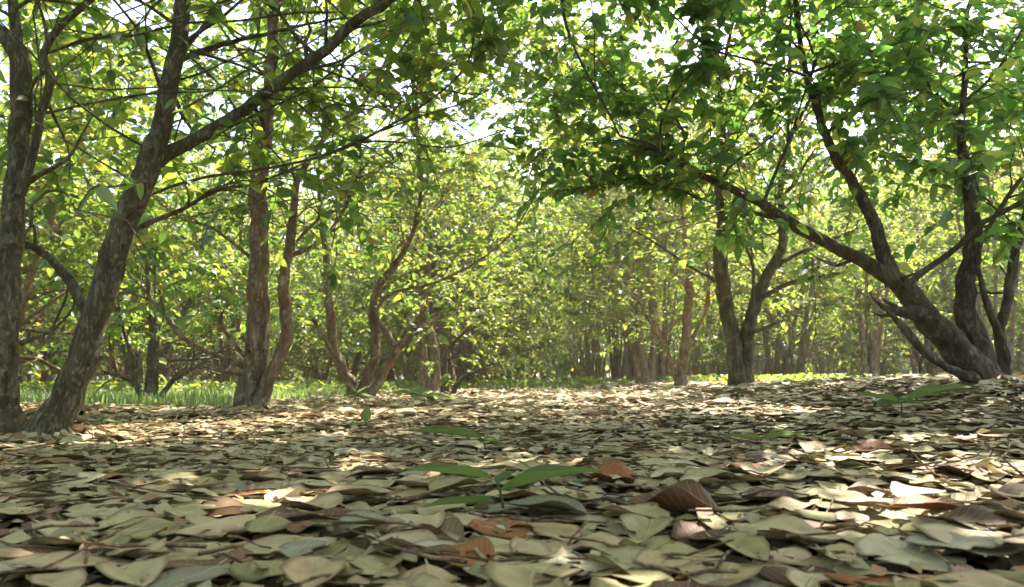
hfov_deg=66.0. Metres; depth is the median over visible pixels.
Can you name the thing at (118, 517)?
fallen leaf
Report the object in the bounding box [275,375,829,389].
grass
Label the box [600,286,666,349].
orchard tree
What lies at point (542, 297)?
orchard tree
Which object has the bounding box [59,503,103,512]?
fallen leaf
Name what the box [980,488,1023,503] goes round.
fallen leaf
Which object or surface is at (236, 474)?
fallen leaf
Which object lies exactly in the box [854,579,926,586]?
fallen leaf
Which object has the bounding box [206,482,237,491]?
fallen leaf
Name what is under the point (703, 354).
orchard tree
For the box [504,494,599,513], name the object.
fallen leaf
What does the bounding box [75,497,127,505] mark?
fallen leaf
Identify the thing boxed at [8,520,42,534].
fallen leaf
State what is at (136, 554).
fallen leaf
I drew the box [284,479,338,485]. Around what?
fallen leaf
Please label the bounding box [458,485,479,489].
fallen leaf
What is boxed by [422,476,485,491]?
fallen leaf
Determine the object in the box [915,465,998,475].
fallen leaf
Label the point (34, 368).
orchard tree
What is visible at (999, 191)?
orchard tree
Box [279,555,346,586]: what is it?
fallen leaf
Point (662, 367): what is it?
orchard tree
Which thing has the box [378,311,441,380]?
orchard tree
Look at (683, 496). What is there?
fallen leaf
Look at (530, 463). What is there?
fallen leaf
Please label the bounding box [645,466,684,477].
fallen leaf
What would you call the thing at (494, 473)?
fallen leaf
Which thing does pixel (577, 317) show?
orchard tree
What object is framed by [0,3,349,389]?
orchard tree
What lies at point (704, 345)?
orchard tree
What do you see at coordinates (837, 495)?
fallen leaf
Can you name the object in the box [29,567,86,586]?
fallen leaf
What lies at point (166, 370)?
orchard tree
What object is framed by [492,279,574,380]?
orchard tree
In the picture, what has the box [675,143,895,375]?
orchard tree
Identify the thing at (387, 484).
fallen leaf
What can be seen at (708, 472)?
fallen leaf
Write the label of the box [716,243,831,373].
orchard tree
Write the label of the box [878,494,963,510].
fallen leaf
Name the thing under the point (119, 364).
orchard tree
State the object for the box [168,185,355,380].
orchard tree
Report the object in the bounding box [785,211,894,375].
orchard tree
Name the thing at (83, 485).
fallen leaf
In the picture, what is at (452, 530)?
leaf litter
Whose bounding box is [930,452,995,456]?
fallen leaf
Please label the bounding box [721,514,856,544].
fallen leaf
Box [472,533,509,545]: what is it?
fallen leaf
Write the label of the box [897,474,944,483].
fallen leaf
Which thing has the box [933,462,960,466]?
fallen leaf
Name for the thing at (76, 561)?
fallen leaf
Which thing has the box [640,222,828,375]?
orchard tree
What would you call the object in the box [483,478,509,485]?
fallen leaf
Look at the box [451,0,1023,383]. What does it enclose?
orchard tree
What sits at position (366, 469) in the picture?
fallen leaf
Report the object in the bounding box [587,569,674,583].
fallen leaf
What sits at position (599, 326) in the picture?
orchard tree
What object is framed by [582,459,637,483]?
fallen leaf
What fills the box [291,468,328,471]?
fallen leaf
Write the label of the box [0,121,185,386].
orchard tree
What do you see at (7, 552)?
fallen leaf
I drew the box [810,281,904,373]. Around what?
orchard tree
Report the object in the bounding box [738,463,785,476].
fallen leaf
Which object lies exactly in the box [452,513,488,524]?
fallen leaf
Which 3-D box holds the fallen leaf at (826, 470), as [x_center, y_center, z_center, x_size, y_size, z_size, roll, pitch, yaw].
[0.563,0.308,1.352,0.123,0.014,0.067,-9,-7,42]
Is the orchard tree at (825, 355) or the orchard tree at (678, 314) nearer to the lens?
the orchard tree at (678, 314)
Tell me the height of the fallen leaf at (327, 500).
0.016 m
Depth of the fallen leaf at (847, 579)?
0.72 m
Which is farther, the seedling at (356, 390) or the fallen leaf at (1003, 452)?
the seedling at (356, 390)
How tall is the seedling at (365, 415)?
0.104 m
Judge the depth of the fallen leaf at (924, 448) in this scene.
1.54 m
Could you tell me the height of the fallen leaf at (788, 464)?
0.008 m
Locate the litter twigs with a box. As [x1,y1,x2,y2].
[0,364,1023,585]
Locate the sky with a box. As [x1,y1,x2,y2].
[0,0,1023,377]
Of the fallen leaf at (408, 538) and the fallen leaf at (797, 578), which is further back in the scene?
the fallen leaf at (408, 538)
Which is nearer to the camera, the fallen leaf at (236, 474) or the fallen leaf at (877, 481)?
the fallen leaf at (877, 481)
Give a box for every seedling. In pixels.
[104,419,128,424]
[343,384,374,402]
[348,405,370,428]
[392,386,456,403]
[404,462,603,513]
[410,425,506,455]
[725,430,805,449]
[853,384,970,414]
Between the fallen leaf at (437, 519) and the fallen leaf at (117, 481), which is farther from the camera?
the fallen leaf at (117, 481)
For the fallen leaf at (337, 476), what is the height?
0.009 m
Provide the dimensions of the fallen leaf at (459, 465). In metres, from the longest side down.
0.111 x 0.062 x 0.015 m
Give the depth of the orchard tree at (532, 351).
32.56 m
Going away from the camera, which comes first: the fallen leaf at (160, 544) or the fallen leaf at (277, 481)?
the fallen leaf at (160, 544)
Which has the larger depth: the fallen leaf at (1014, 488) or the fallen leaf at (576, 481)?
the fallen leaf at (576, 481)
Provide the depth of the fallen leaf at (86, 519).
0.96 m
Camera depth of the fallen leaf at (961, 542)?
0.79 m
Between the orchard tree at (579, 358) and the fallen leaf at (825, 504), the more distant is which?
the orchard tree at (579, 358)
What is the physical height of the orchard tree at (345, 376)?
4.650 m
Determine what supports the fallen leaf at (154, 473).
on the leaf litter
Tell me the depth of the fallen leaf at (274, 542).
0.85 m
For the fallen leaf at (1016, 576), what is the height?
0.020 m
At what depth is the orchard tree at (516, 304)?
21.46 m
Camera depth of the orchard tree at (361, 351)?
23.54 m
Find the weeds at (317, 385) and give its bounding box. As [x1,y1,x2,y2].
[19,376,604,393]
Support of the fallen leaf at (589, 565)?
on the leaf litter
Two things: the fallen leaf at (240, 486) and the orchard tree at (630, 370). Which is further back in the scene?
the orchard tree at (630, 370)
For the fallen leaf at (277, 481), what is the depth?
1.35 m
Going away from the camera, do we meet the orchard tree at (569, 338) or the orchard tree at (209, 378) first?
the orchard tree at (209, 378)
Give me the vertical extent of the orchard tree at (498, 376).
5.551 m
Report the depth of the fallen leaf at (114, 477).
1.40 m
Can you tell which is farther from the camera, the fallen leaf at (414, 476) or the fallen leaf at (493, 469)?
the fallen leaf at (493, 469)
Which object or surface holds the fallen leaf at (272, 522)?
on the leaf litter
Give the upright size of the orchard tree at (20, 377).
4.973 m
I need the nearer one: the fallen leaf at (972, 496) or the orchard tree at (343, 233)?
the fallen leaf at (972, 496)
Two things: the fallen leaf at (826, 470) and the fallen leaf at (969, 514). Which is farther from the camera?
the fallen leaf at (826, 470)
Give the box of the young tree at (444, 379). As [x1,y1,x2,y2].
[412,296,575,393]
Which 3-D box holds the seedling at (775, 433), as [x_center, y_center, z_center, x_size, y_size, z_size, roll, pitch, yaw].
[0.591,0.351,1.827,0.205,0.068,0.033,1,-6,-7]
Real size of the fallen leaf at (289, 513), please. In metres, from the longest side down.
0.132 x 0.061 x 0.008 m
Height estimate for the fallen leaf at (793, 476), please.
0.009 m
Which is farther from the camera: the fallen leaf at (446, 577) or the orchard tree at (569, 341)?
the orchard tree at (569, 341)
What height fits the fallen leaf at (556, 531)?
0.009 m
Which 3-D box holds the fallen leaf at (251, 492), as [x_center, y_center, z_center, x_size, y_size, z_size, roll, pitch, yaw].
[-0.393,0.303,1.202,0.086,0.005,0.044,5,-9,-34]
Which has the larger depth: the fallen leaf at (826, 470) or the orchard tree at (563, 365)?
the orchard tree at (563, 365)
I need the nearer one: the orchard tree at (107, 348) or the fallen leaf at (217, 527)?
the fallen leaf at (217, 527)
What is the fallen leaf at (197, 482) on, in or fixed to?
on the leaf litter
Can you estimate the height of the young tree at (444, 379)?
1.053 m
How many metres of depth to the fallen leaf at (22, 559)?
0.79 m
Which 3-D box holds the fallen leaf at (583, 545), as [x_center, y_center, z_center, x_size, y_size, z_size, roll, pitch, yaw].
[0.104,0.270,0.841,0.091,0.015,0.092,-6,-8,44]
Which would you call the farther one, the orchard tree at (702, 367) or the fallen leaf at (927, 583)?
the orchard tree at (702, 367)
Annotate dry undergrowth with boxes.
[131,288,1023,386]
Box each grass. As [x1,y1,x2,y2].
[19,381,417,407]
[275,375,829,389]
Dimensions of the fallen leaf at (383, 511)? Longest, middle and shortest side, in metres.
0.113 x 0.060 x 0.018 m
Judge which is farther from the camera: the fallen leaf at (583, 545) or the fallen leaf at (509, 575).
the fallen leaf at (583, 545)
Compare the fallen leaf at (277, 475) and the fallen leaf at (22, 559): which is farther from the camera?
the fallen leaf at (277, 475)
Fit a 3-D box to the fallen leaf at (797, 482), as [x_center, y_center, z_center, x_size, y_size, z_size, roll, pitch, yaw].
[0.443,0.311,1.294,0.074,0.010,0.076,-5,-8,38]
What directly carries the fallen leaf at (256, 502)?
on the leaf litter
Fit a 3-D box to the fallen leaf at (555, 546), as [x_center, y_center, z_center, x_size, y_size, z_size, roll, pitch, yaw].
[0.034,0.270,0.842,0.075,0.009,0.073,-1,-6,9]
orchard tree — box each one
[0,0,239,388]
[0,0,305,398]
[0,0,677,443]
[0,0,683,408]
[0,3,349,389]
[0,95,78,384]
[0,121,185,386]
[18,309,67,383]
[19,120,245,384]
[20,235,103,383]
[23,194,181,370]
[49,224,231,380]
[96,219,245,382]
[103,133,333,387]
[142,230,238,380]
[143,245,214,381]
[167,0,657,399]
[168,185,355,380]
[171,240,323,380]
[172,257,277,381]
[224,232,339,380]
[234,188,411,381]
[268,273,365,382]
[269,188,418,380]
[282,96,567,386]
[289,292,359,379]
[290,198,480,379]
[305,39,535,391]
[312,75,607,385]
[325,271,405,377]
[349,288,415,379]
[351,135,566,383]
[360,166,540,381]
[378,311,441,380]
[391,206,551,380]
[415,256,541,379]
[418,195,549,374]
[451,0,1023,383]
[455,253,566,379]
[475,300,535,378]
[481,0,1023,384]
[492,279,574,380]
[497,53,745,380]
[505,290,568,379]
[509,162,702,379]
[512,282,561,379]
[513,53,792,380]
[514,108,729,380]
[518,205,659,377]
[521,204,650,377]
[522,0,861,385]
[525,195,678,378]
[532,261,620,377]
[534,281,604,376]
[535,259,611,376]
[539,100,760,383]
[540,259,604,376]
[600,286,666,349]
[601,302,680,373]
[611,324,678,372]
[622,287,710,375]
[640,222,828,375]
[647,230,717,376]
[647,271,771,374]
[655,228,792,374]
[673,115,913,376]
[673,324,725,374]
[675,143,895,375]
[675,321,718,372]
[680,272,771,372]
[713,245,853,374]
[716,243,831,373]
[768,258,898,373]
[769,302,852,373]
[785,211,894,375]
[786,132,992,377]
[791,143,957,375]
[800,131,1023,374]
[806,307,883,374]
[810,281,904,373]
[812,1,1023,371]
[816,285,923,374]
[825,281,923,374]
[837,135,1023,373]
[849,231,958,373]
[898,184,1023,373]
[948,169,1023,363]
[952,140,1023,351]
[999,278,1023,367]
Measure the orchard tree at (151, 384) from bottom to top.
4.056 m
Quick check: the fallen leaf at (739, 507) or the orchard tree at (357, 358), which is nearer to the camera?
the fallen leaf at (739, 507)
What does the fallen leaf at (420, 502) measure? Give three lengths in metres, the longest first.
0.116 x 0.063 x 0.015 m
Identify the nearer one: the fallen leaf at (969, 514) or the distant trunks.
the fallen leaf at (969, 514)
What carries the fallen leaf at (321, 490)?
on the leaf litter
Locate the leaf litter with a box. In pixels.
[0,371,1023,586]
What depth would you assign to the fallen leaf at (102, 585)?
0.68 m
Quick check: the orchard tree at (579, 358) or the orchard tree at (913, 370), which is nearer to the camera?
the orchard tree at (913, 370)
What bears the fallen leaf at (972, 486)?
on the leaf litter
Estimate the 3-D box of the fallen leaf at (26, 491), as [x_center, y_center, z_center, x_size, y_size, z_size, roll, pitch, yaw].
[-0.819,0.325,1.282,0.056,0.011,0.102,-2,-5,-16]
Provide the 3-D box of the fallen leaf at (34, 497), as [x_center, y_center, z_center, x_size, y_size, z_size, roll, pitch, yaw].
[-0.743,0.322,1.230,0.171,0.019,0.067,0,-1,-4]
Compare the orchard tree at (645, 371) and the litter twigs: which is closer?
the litter twigs
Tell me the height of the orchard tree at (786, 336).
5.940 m
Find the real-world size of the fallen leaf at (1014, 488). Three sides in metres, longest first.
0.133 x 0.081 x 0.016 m
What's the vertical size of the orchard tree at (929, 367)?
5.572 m
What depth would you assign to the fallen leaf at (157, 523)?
0.94 m
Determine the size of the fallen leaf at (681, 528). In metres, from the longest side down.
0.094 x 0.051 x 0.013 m
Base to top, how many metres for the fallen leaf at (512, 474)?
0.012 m
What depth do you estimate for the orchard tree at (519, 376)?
18.82 m
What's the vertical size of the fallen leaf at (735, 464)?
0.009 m
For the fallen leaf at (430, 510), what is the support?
on the leaf litter
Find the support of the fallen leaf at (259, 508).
on the leaf litter
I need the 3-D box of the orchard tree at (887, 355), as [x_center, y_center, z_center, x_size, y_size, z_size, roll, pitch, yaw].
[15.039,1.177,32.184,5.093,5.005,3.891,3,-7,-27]
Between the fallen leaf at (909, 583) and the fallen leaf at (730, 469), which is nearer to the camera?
the fallen leaf at (909, 583)
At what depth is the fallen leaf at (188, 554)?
0.83 m
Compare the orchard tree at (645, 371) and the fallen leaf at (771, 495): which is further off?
the orchard tree at (645, 371)
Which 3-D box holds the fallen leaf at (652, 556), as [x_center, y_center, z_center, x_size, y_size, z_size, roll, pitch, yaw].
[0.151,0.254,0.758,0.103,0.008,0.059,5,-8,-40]
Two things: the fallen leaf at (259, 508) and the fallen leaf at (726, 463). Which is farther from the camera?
the fallen leaf at (726, 463)
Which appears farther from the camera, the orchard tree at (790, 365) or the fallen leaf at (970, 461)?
the orchard tree at (790, 365)
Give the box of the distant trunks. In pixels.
[91,268,946,379]
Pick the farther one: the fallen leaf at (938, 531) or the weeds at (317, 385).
the weeds at (317, 385)
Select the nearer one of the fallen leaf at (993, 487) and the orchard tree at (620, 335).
the fallen leaf at (993, 487)
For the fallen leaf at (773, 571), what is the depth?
0.74 m
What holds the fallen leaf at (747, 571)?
on the leaf litter
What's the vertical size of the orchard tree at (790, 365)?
4.939 m
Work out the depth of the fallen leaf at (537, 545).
0.83 m
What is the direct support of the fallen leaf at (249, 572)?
on the leaf litter
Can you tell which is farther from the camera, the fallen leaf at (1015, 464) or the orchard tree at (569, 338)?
the orchard tree at (569, 338)
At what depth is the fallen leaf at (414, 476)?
1.38 m
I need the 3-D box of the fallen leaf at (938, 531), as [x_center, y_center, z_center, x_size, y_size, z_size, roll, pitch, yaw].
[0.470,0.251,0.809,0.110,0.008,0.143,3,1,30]
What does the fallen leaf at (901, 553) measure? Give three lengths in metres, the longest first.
0.135 x 0.106 x 0.007 m
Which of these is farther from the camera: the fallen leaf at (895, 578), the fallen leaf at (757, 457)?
the fallen leaf at (757, 457)
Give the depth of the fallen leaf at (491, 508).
1.05 m
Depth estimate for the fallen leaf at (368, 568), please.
0.75 m
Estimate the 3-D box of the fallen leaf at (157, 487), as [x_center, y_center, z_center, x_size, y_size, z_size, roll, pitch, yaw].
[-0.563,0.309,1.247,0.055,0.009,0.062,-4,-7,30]
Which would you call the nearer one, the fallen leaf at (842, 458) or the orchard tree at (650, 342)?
the fallen leaf at (842, 458)
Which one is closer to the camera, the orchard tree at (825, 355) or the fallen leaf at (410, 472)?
the fallen leaf at (410, 472)
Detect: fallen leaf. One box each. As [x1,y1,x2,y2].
[0,465,12,468]
[0,487,28,494]
[0,495,55,504]
[0,502,34,506]
[0,505,46,514]
[0,529,8,538]
[0,546,34,560]
[0,550,104,567]
[0,562,22,569]
[1,541,78,551]
[1,551,132,569]
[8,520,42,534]
[24,463,84,469]
[29,486,59,489]
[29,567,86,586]
[32,515,102,536]
[39,476,106,484]
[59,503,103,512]
[62,507,137,517]
[65,516,193,539]
[70,487,105,497]
[75,483,111,487]
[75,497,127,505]
[84,583,183,586]
[86,534,130,543]
[94,475,141,479]
[94,554,169,586]
[95,508,169,529]
[96,511,155,518]
[98,537,166,555]
[100,472,122,478]
[100,477,153,483]
[100,542,218,558]
[112,502,158,508]
[128,484,183,491]
[139,559,229,586]
[149,541,246,558]
[151,469,199,475]
[163,504,217,516]
[165,559,230,567]
[175,510,264,538]
[177,512,216,524]
[180,464,248,471]
[189,496,227,503]
[192,480,202,485]
[192,534,320,556]
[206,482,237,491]
[211,472,243,479]
[221,481,259,491]
[228,559,285,582]
[232,490,268,495]
[238,582,260,586]
[239,471,291,479]
[240,499,284,505]
[243,510,293,531]
[244,504,323,525]
[250,503,285,512]
[259,466,283,473]
[273,480,288,484]
[278,536,327,557]
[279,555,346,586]
[283,492,342,508]
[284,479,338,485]
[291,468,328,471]
[299,507,350,519]
[307,489,327,493]
[315,484,392,493]
[317,469,362,480]
[320,509,405,524]
[334,447,379,454]
[341,559,398,577]
[342,465,405,475]
[359,583,412,586]
[360,478,395,487]
[366,500,391,514]
[370,529,437,546]
[377,473,426,480]
[382,509,444,532]
[385,487,428,501]
[392,471,423,475]
[397,476,473,488]
[399,559,460,586]
[400,499,438,505]
[415,503,465,514]
[417,535,504,566]
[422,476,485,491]
[440,464,486,474]
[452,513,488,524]
[456,505,521,512]
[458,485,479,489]
[463,518,536,538]
[469,536,551,563]
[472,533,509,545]
[476,465,519,471]
[476,489,523,497]
[477,472,499,478]
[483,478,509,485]
[486,560,582,586]
[500,471,516,477]
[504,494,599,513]
[505,460,543,469]
[505,537,574,555]
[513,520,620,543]
[526,507,597,514]
[533,523,581,543]
[538,550,591,573]
[563,478,609,487]
[563,485,605,499]
[569,556,680,576]
[571,532,650,554]
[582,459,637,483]
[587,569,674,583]
[590,576,674,586]
[595,496,633,504]
[597,502,679,519]
[619,513,673,538]
[623,548,721,567]
[626,479,722,514]
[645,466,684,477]
[646,541,723,556]
[650,580,723,586]
[663,463,698,468]
[670,520,711,537]
[671,530,735,542]
[678,466,741,479]
[678,559,763,586]
[679,474,723,483]
[689,460,730,466]
[696,505,746,529]
[705,530,769,560]
[706,578,785,586]
[707,398,744,404]
[709,465,748,473]
[719,505,762,522]
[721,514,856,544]
[722,523,799,539]
[727,460,778,471]
[734,436,781,445]
[736,556,850,586]
[737,452,804,462]
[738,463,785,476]
[741,486,810,502]
[742,543,812,566]
[750,496,816,511]
[761,479,805,485]
[767,462,803,466]
[768,471,844,479]
[785,468,812,472]
[785,487,866,501]
[786,567,832,586]
[794,509,836,521]
[796,464,827,467]
[805,468,877,475]
[808,543,856,561]
[809,501,867,508]
[819,572,934,586]
[820,456,883,461]
[835,476,889,484]
[835,496,903,507]
[835,510,869,520]
[850,439,902,451]
[854,533,965,572]
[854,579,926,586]
[872,455,920,461]
[873,526,920,534]
[876,468,921,477]
[877,473,945,479]
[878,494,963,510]
[888,531,1014,550]
[889,481,945,497]
[892,575,903,586]
[897,445,936,451]
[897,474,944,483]
[899,504,1023,531]
[903,570,1023,586]
[911,522,1023,556]
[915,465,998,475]
[920,580,965,586]
[921,452,970,457]
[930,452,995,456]
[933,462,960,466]
[934,479,984,490]
[943,491,991,501]
[947,459,975,463]
[947,562,975,571]
[961,467,1009,481]
[968,457,1023,468]
[977,483,1023,499]
[979,438,1020,447]
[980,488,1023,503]
[982,532,1023,545]
[984,484,1022,496]
[988,570,1023,583]
[990,448,1019,453]
[993,508,1023,519]
[1000,463,1023,467]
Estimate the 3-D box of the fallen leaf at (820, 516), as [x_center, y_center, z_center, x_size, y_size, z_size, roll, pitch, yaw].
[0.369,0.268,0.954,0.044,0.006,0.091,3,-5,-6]
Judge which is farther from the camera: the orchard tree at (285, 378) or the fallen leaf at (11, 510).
the orchard tree at (285, 378)
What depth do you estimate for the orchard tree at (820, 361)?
23.18 m
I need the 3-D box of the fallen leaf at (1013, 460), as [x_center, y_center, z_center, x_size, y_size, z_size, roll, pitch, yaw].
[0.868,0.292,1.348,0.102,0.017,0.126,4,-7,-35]
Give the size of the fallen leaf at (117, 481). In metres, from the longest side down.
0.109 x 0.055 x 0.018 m
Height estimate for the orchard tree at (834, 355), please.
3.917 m
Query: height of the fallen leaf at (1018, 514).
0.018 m
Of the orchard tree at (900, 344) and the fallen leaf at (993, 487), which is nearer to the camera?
the fallen leaf at (993, 487)
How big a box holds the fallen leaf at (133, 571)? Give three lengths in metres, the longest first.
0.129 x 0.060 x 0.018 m
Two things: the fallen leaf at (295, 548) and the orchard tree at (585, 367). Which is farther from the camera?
the orchard tree at (585, 367)
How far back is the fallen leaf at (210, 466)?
1.64 m
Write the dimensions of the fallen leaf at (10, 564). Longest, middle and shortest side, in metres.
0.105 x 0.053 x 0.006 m
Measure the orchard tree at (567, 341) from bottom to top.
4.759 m
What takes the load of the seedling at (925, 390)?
on the leaf litter
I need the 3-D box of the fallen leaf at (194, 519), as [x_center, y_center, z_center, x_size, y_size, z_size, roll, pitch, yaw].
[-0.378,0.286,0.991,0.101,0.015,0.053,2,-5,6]
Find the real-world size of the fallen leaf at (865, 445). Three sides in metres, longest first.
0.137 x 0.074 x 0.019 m
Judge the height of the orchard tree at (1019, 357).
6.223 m
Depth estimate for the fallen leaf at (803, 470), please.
1.42 m
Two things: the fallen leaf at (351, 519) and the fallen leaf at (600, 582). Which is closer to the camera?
the fallen leaf at (600, 582)
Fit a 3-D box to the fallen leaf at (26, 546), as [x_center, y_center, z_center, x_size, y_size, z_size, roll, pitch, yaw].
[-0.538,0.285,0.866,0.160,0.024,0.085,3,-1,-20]
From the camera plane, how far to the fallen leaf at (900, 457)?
1.52 m
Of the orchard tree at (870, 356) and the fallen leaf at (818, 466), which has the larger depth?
the orchard tree at (870, 356)
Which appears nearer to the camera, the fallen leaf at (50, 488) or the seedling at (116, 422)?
the fallen leaf at (50, 488)
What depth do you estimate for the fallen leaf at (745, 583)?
0.68 m
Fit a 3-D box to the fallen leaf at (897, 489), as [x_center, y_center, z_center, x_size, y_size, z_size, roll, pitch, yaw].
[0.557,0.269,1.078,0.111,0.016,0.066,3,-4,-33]
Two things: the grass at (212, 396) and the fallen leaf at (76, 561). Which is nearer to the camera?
the fallen leaf at (76, 561)
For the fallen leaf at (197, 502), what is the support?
on the leaf litter
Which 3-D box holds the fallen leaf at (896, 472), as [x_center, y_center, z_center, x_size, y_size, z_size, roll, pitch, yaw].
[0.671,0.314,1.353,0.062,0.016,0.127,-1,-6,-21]
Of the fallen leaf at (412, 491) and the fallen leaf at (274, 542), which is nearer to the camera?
the fallen leaf at (274, 542)
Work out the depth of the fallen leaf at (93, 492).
1.26 m
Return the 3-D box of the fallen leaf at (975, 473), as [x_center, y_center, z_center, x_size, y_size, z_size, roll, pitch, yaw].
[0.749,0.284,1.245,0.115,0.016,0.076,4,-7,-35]
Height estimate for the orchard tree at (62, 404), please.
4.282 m
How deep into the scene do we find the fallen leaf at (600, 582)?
0.67 m
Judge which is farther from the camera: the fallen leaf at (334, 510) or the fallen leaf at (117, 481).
the fallen leaf at (117, 481)
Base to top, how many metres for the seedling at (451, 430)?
0.084 m
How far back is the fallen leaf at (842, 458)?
1.52 m
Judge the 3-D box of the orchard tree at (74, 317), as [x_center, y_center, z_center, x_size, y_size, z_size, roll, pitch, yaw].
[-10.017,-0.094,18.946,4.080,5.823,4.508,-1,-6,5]
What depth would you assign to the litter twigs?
0.98 m
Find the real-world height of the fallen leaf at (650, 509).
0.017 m
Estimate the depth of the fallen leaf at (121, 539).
0.85 m
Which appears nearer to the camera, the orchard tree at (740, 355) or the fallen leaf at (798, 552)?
the fallen leaf at (798, 552)
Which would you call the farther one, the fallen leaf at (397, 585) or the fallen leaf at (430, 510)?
the fallen leaf at (430, 510)
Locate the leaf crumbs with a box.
[0,374,1023,586]
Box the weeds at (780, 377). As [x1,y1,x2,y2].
[605,372,926,383]
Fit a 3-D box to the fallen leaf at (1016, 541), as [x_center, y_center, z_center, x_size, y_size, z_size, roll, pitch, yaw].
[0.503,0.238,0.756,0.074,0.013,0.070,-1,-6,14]
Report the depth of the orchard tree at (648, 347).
34.35 m
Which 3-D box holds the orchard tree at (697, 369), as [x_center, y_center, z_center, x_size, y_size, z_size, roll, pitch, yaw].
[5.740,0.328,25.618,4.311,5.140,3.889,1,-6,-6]
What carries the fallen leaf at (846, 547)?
on the leaf litter
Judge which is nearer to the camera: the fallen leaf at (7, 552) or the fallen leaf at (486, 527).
the fallen leaf at (7, 552)
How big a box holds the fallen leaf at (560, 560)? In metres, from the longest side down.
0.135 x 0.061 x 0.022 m
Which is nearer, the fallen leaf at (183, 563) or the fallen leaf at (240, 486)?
the fallen leaf at (183, 563)
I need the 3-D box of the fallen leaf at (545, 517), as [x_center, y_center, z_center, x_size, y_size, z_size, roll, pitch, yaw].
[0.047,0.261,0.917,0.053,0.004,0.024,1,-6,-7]
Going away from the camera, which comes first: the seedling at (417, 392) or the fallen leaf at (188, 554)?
the fallen leaf at (188, 554)
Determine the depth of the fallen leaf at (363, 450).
2.05 m
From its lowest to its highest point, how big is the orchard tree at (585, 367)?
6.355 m
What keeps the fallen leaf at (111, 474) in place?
on the leaf litter
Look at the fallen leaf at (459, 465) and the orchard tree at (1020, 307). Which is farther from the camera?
the orchard tree at (1020, 307)
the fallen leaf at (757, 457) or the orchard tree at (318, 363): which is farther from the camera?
the orchard tree at (318, 363)
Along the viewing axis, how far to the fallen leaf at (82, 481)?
1.39 m
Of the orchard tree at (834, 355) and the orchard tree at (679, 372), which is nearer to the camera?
the orchard tree at (679, 372)
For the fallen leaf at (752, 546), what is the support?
on the leaf litter
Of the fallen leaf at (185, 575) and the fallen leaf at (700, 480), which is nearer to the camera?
the fallen leaf at (185, 575)
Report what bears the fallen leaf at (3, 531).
on the leaf litter
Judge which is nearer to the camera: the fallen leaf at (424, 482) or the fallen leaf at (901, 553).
the fallen leaf at (901, 553)
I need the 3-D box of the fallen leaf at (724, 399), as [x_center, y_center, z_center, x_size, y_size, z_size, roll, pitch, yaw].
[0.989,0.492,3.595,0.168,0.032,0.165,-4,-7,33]
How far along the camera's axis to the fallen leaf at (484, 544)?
0.81 m
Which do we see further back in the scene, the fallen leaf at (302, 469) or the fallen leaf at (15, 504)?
the fallen leaf at (302, 469)
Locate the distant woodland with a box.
[0,123,1023,379]
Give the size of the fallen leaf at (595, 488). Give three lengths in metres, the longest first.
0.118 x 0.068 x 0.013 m
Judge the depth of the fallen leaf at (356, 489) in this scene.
1.16 m
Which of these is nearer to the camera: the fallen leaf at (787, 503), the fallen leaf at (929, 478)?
the fallen leaf at (787, 503)

